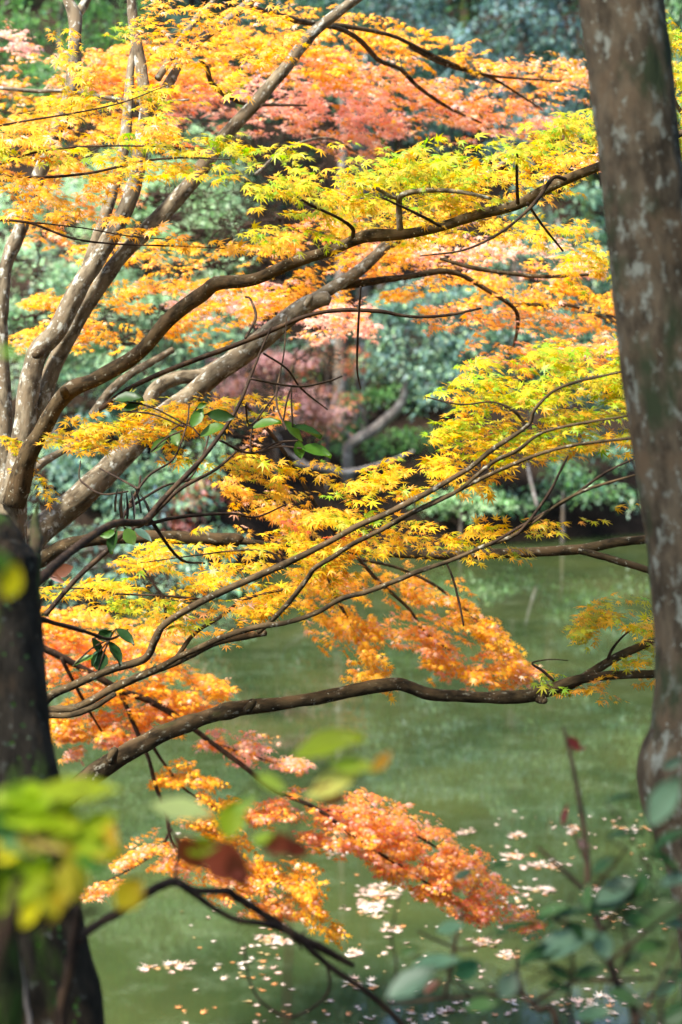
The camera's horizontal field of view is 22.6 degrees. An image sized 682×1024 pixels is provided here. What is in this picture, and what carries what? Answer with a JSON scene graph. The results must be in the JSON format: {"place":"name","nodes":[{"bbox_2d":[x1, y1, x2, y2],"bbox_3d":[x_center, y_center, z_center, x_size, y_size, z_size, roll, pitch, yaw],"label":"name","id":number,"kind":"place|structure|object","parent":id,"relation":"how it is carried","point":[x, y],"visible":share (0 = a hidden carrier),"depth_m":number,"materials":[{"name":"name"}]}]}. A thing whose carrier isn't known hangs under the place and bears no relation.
{"place":"outdoors","nodes":[
{"label":"outdoors","id":0,"kind":"place"},
{"bbox_2d":[27,467,544,950],"bbox_3d":[-1.270,1.181,13.168,3.498,2.888,9.701,-1,6,-10],"label":"maple tree","id":1,"kind":"object","parent":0,"point":[403,833],"visible":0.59,"depth_m":8.96,"materials":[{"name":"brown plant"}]},
{"bbox_2d":[0,0,681,613],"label":"ground","id":2,"kind":"structure","parent":0,"point":[574,512],"depth_m":36.11,"materials":[{"name":"green plant"}]},
{"bbox_2d":[0,808,23,1023],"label":"tree trunk","id":3,"kind":"object","parent":2,"relation":"on","point":[11,994],"visible":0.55,"depth_m":2.67,"materials":[{"name":"brown plant"}]},
{"bbox_2d":[7,0,22,9],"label":"hillside tree","id":4,"kind":"object","parent":2,"relation":"on","point":[11,8],"visible":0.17,"depth_m":48.22,"materials":[{"name":"green plant"}]},
{"bbox_2d":[20,954,31,1023],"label":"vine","id":5,"kind":"object","parent":2,"relation":"on","point":[28,1011],"visible":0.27,"depth_m":2.90,"materials":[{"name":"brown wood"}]},
{"bbox_2d":[17,235,120,363],"bbox_3d":[-4.851,-3.384,30.214,1.913,3.073,1.411,-2,6,-21],"label":"maple shrub","id":6,"kind":"object","parent":2,"relation":"on","point":[60,247],"visible":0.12,"depth_m":30.03,"materials":[{"name":"orange plant"}]},
{"bbox_2d":[0,346,143,979],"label":"leafy bush","id":7,"kind":"object","parent":2,"relation":"on","point":[35,817],"visible":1,"depth_m":1.60,"materials":[{"name":"green plant"}]},
{"bbox_2d":[12,410,131,469],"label":"undergrowth bush","id":8,"kind":"object","parent":2,"relation":"on","point":[105,419],"visible":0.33,"depth_m":26.74,"materials":[{"name":"green plant"}]},
{"bbox_2d":[0,0,156,217],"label":"conifer tree","id":9,"kind":"object","parent":2,"relation":"on","point":[35,69],"visible":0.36,"depth_m":36.91,"materials":[{"name":"green plant"}]},
{"bbox_2d":[0,182,183,448],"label":"broadleaf tree","id":10,"kind":"object","parent":2,"relation":"on","point":[72,268],"visible":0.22,"depth_m":28.24,"materials":[{"name":"green plant"}]},
{"bbox_2d":[27,479,167,613],"bbox_3d":[-4.060,0.520,24.754,3.166,2.030,1.955,2,6,16],"label":"shrub","id":11,"kind":"object","parent":2,"relation":"on","point":[86,575],"visible":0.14,"depth_m":24.42,"materials":[{"name":"green plant"}]},
{"bbox_2d":[65,547,129,568],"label":"dead branch","id":12,"kind":"object","parent":2,"relation":"on","point":[115,565],"visible":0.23,"depth_m":24.55,"materials":[{"name":"brown wood"}]},
{"bbox_2d":[33,441,186,530],"bbox_3d":[-3.981,-0.355,27.094,3.082,1.532,1.860,0,6,0],"label":"shrub","id":13,"kind":"object","parent":2,"relation":"on","point":[63,470],"visible":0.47,"depth_m":26.81,"materials":[{"name":"green plant"}]},
{"bbox_2d":[62,377,182,437],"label":"undergrowth bush","id":14,"kind":"object","parent":2,"relation":"on","point":[80,409],"visible":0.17,"depth_m":30.15,"materials":[{"name":"green plant"}]},
{"bbox_2d":[0,84,294,262],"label":"maple tree","id":15,"kind":"object","parent":2,"relation":"on","point":[32,143],"visible":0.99,"depth_m":5.60,"materials":[{"name":"yellow plant"}]},
{"bbox_2d":[43,284,262,473],"bbox_3d":[-3.218,-2.103,28.927,3.998,3.596,2.112,-3,7,-24],"label":"broadleaf tree","id":16,"kind":"object","parent":2,"relation":"on","point":[222,336],"visible":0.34,"depth_m":28.86,"materials":[{"name":"green plant"}]},
{"bbox_2d":[56,112,269,444],"bbox_3d":[-3.196,-4.136,31.146,4.233,6.459,3.008,0,6,0],"label":"broadleaf tree","id":17,"kind":"object","parent":2,"relation":"on","point":[163,234],"visible":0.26,"depth_m":30.88,"materials":[{"name":"green plant"}]},
{"bbox_2d":[88,434,237,521],"bbox_3d":[-2.970,-0.476,28.386,2.427,1.676,2.320,2,6,22],"label":"shrub","id":18,"kind":"object","parent":2,"relation":"on","point":[158,479],"visible":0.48,"depth_m":28.03,"materials":[{"name":"green plant"}]},
{"bbox_2d":[89,346,247,419],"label":"undergrowth bush","id":19,"kind":"object","parent":2,"relation":"on","point":[195,365],"visible":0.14,"depth_m":31.70,"materials":[{"name":"green plant"}]},
{"bbox_2d":[98,508,259,599],"bbox_3d":[-2.569,0.865,26.383,2.752,1.812,2.030,0,6,0],"label":"shrub","id":20,"kind":"object","parent":2,"relation":"on","point":[129,547],"visible":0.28,"depth_m":26.14,"materials":[{"name":"green plant"}]},
{"bbox_2d":[0,286,361,1023],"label":"mossy tree","id":21,"kind":"object","parent":2,"relation":"on","point":[26,748],"visible":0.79,"depth_m":3.34,"materials":[{"name":"brown plant"}]},
{"bbox_2d":[158,476,230,531],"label":"maple shrub","id":22,"kind":"object","parent":2,"relation":"on","point":[182,524],"visible":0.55,"depth_m":27.62,"materials":[{"name":"pink plant"}]},
{"bbox_2d":[193,0,224,20],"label":"hillside tree","id":23,"kind":"object","parent":2,"relation":"on","point":[222,8],"visible":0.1,"depth_m":51.06,"materials":[{"name":"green plant"}]},
{"bbox_2d":[79,0,345,229],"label":"broadleaf tree","id":24,"kind":"object","parent":2,"relation":"on","point":[245,22],"visible":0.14,"depth_m":39.93,"materials":[{"name":"green plant"}]},
{"bbox_2d":[55,817,405,1023],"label":"bare shrub","id":25,"kind":"object","parent":2,"relation":"on","point":[77,936],"visible":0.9,"depth_m":3.09,"materials":[{"name":"brown plant"}]},
{"bbox_2d":[191,376,273,443],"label":"undergrowth bush","id":26,"kind":"object","parent":2,"relation":"on","point":[251,420],"visible":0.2,"depth_m":31.71,"materials":[{"name":"green plant"}]},
{"bbox_2d":[156,0,356,301],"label":"evergreen tree","id":27,"kind":"object","parent":2,"relation":"on","point":[282,206],"visible":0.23,"depth_m":40.91,"materials":[{"name":"green plant"}]},
{"bbox_2d":[150,728,390,1023],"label":"leafy twig","id":28,"kind":"object","parent":2,"relation":"on","point":[223,861],"visible":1,"depth_m":1.95,"materials":[{"name":"green plant"}]},
{"bbox_2d":[205,334,354,483],"bbox_3d":[-1.162,-1.693,30.998,2.982,3.085,1.605,0,6,0],"label":"maple shrub","id":29,"kind":"object","parent":2,"relation":"on","point":[264,361],"visible":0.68,"depth_m":30.91,"materials":[{"name":"pink plant"}]},
{"bbox_2d":[278,345,373,492],"bbox_3d":[-0.245,-1.611,31.856,1.862,3.118,1.847,0,6,0],"label":"maple shrub","id":30,"kind":"object","parent":2,"relation":"on","point":[327,459],"visible":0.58,"depth_m":31.85,"materials":[{"name":"pink plant"}]},
{"bbox_2d":[258,381,352,434],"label":"dead branch","id":31,"kind":"object","parent":30,"relation":"attached to","point":[334,399],"visible":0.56,"depth_m":31.59,"materials":[{"name":"brown wood"}]},
{"bbox_2d":[265,316,397,382],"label":"undergrowth bush","id":32,"kind":"object","parent":2,"relation":"on","point":[290,346],"visible":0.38,"depth_m":38.15,"materials":[{"name":"green plant"}]},
{"bbox_2d":[12,194,654,804],"bbox_3d":[-0.199,0.329,8.526,2.959,4.198,7.255,-1,6,-9],"label":"maple tree","id":33,"kind":"object","parent":2,"relation":"on","point":[330,550],"visible":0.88,"depth_m":5.61,"materials":[{"name":"yellow plant"}]},
{"bbox_2d":[236,0,444,433],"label":"evergreen tree","id":34,"kind":"object","parent":2,"relation":"on","point":[338,372],"visible":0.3,"depth_m":35.98,"materials":[{"name":"green plant"}]},
{"bbox_2d":[0,0,681,704],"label":"maple tree","id":35,"kind":"object","parent":2,"relation":"on","point":[136,72],"visible":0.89,"depth_m":7.26,"materials":[{"name":"orange plant"}]},
{"bbox_2d":[279,435,414,475],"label":"dead branch","id":36,"kind":"object","parent":2,"relation":"on","point":[343,471],"visible":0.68,"depth_m":31.37,"materials":[{"name":"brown wood"}]},
{"bbox_2d":[266,0,446,429],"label":"evergreen tree","id":37,"kind":"object","parent":2,"relation":"on","point":[365,292],"visible":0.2,"depth_m":36.46,"materials":[{"name":"green plant"}]},
{"bbox_2d":[280,0,463,398],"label":"evergreen tree","id":38,"kind":"object","parent":2,"relation":"on","point":[378,385],"visible":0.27,"depth_m":38.03,"materials":[{"name":"green plant"}]},
{"bbox_2d":[312,420,442,474],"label":"shrub","id":39,"kind":"object","parent":2,"relation":"on","point":[408,437],"visible":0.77,"depth_m":33.34,"materials":[{"name":"green plant"}]},
{"bbox_2d":[334,423,352,437],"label":"dead branch","id":40,"kind":"object","parent":39,"relation":"on","point":[348,435],"visible":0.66,"depth_m":32.81,"materials":[{"name":"grey wood"}]},
{"bbox_2d":[333,380,423,450],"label":"shrub","id":41,"kind":"object","parent":2,"relation":"on","point":[376,395],"visible":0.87,"depth_m":34.70,"materials":[{"name":"green plant"}]},
{"bbox_2d":[278,0,504,307],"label":"evergreen tree","id":42,"kind":"object","parent":2,"relation":"on","point":[390,7],"visible":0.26,"depth_m":41.73,"materials":[{"name":"green plant"}]},
{"bbox_2d":[307,0,500,111],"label":"hillside tree","id":43,"kind":"object","parent":2,"relation":"on","point":[446,4],"visible":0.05,"depth_m":55.04,"materials":[{"name":"green plant"}]},
{"bbox_2d":[347,344,464,416],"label":"undergrowth bush","id":44,"kind":"object","parent":2,"relation":"on","point":[398,380],"visible":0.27,"depth_m":36.96,"materials":[{"name":"green plant"}]},
{"bbox_2d":[280,0,537,188],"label":"hillside tree","id":45,"kind":"object","parent":2,"relation":"on","point":[409,143],"visible":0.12,"depth_m":50.11,"materials":[{"name":"green plant"}]},
{"bbox_2d":[341,276,536,487],"bbox_3d":[1.853,-2.269,31.852,3.736,4.436,2.525,0,6,0],"label":"evergreen tree","id":46,"kind":"object","parent":2,"relation":"on","point":[383,422],"visible":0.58,"depth_m":31.65,"materials":[{"name":"green plant"}]},
{"bbox_2d":[407,483,525,546],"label":"shrub","id":47,"kind":"object","parent":2,"relation":"on","point":[481,504],"visible":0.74,"depth_m":32.02,"materials":[{"name":"green plant"}]},
{"bbox_2d":[364,0,579,159],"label":"hillside tree","id":48,"kind":"object","parent":2,"relation":"on","point":[466,14],"visible":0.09,"depth_m":52.89,"materials":[{"name":"green plant"}]},
{"bbox_2d":[417,325,550,386],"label":"undergrowth bush","id":49,"kind":"object","parent":2,"relation":"on","point":[514,357],"visible":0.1,"depth_m":40.23,"materials":[{"name":"green plant"}]},
{"bbox_2d":[409,0,593,379],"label":"evergreen tree","id":50,"kind":"object","parent":2,"relation":"on","point":[521,18],"visible":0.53,"depth_m":40.03,"materials":[{"name":"green plant"}]},
{"bbox_2d":[386,861,655,1023],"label":"leafy shrub","id":51,"kind":"object","parent":2,"relation":"on","point":[415,978],"visible":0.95,"depth_m":2.50,"materials":[{"name":"green plant"}]},
{"bbox_2d":[526,461,538,506],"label":"dead branch","id":52,"kind":"object","parent":2,"relation":"on","point":[532,488],"visible":0.89,"depth_m":32.11,"materials":[{"name":"grey wood"}]},
{"bbox_2d":[447,177,633,502],"bbox_3d":[4.183,-3.276,33.600,4.334,6.682,3.496,0,6,0],"label":"evergreen tree","id":53,"kind":"object","parent":2,"relation":"on","point":[590,194],"visible":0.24,"depth_m":33.42,"materials":[{"name":"green plant"}]},
{"bbox_2d":[485,443,640,541],"bbox_3d":[4.361,-0.071,32.875,3.527,2.519,1.872,0,6,0],"label":"shrub","id":54,"kind":"object","parent":2,"relation":"on","point":[568,483],"visible":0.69,"depth_m":32.75,"materials":[{"name":"green plant"}]},
{"bbox_2d":[533,322,620,386],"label":"undergrowth bush","id":55,"kind":"object","parent":2,"relation":"on","point":[585,360],"visible":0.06,"depth_m":40.60,"materials":[{"name":"green plant"}]},
{"bbox_2d":[478,1,681,229],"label":"hillside tree","id":56,"kind":"object","parent":2,"relation":"on","point":[539,54],"visible":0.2,"depth_m":50.84,"materials":[{"name":"green plant"}]},
{"bbox_2d":[518,726,681,1023],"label":"leafy shrub","id":57,"kind":"object","parent":2,"relation":"on","point":[615,894],"visible":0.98,"depth_m":2.50,"materials":[{"name":"green plant"}]},
{"bbox_2d":[569,0,681,100],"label":"hillside tree","id":58,"kind":"object","parent":2,"relation":"on","point":[671,9],"visible":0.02,"depth_m":54.42,"materials":[{"name":"green plant"}]},
{"bbox_2d":[578,0,681,965],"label":"mottled tree","id":59,"kind":"object","parent":2,"relation":"on","point":[629,63],"visible":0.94,"depth_m":3.52,"materials":[{"name":"brown plant"}]},
{"bbox_2d":[665,0,681,126],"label":"broadleaf tree","id":60,"kind":"object","parent":2,"relation":"on","point":[679,23],"visible":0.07,"depth_m":35.92,"materials":[{"name":"green plant"}]},
{"bbox_2d":[42,533,681,1023],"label":"water","id":61,"kind":"structure","parent":0,"point":[482,771],"depth_m":14.86,"materials":[{"name":"green liquid"}]},
{"bbox_2d":[147,810,668,1023],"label":"floating leaf litter","id":62,"kind":"object","parent":61,"relation":"on","point":[390,891],"visible":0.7,"depth_m":11.81,"materials":[{"name":"beige plant"}]},
{"bbox_2d":[593,990,604,997],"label":"floating leaf","id":63,"kind":"object","parent":61,"relation":"on","point":[600,995],"visible":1,"depth_m":10.34,"materials":[{"name":"white plant"}]}
]}

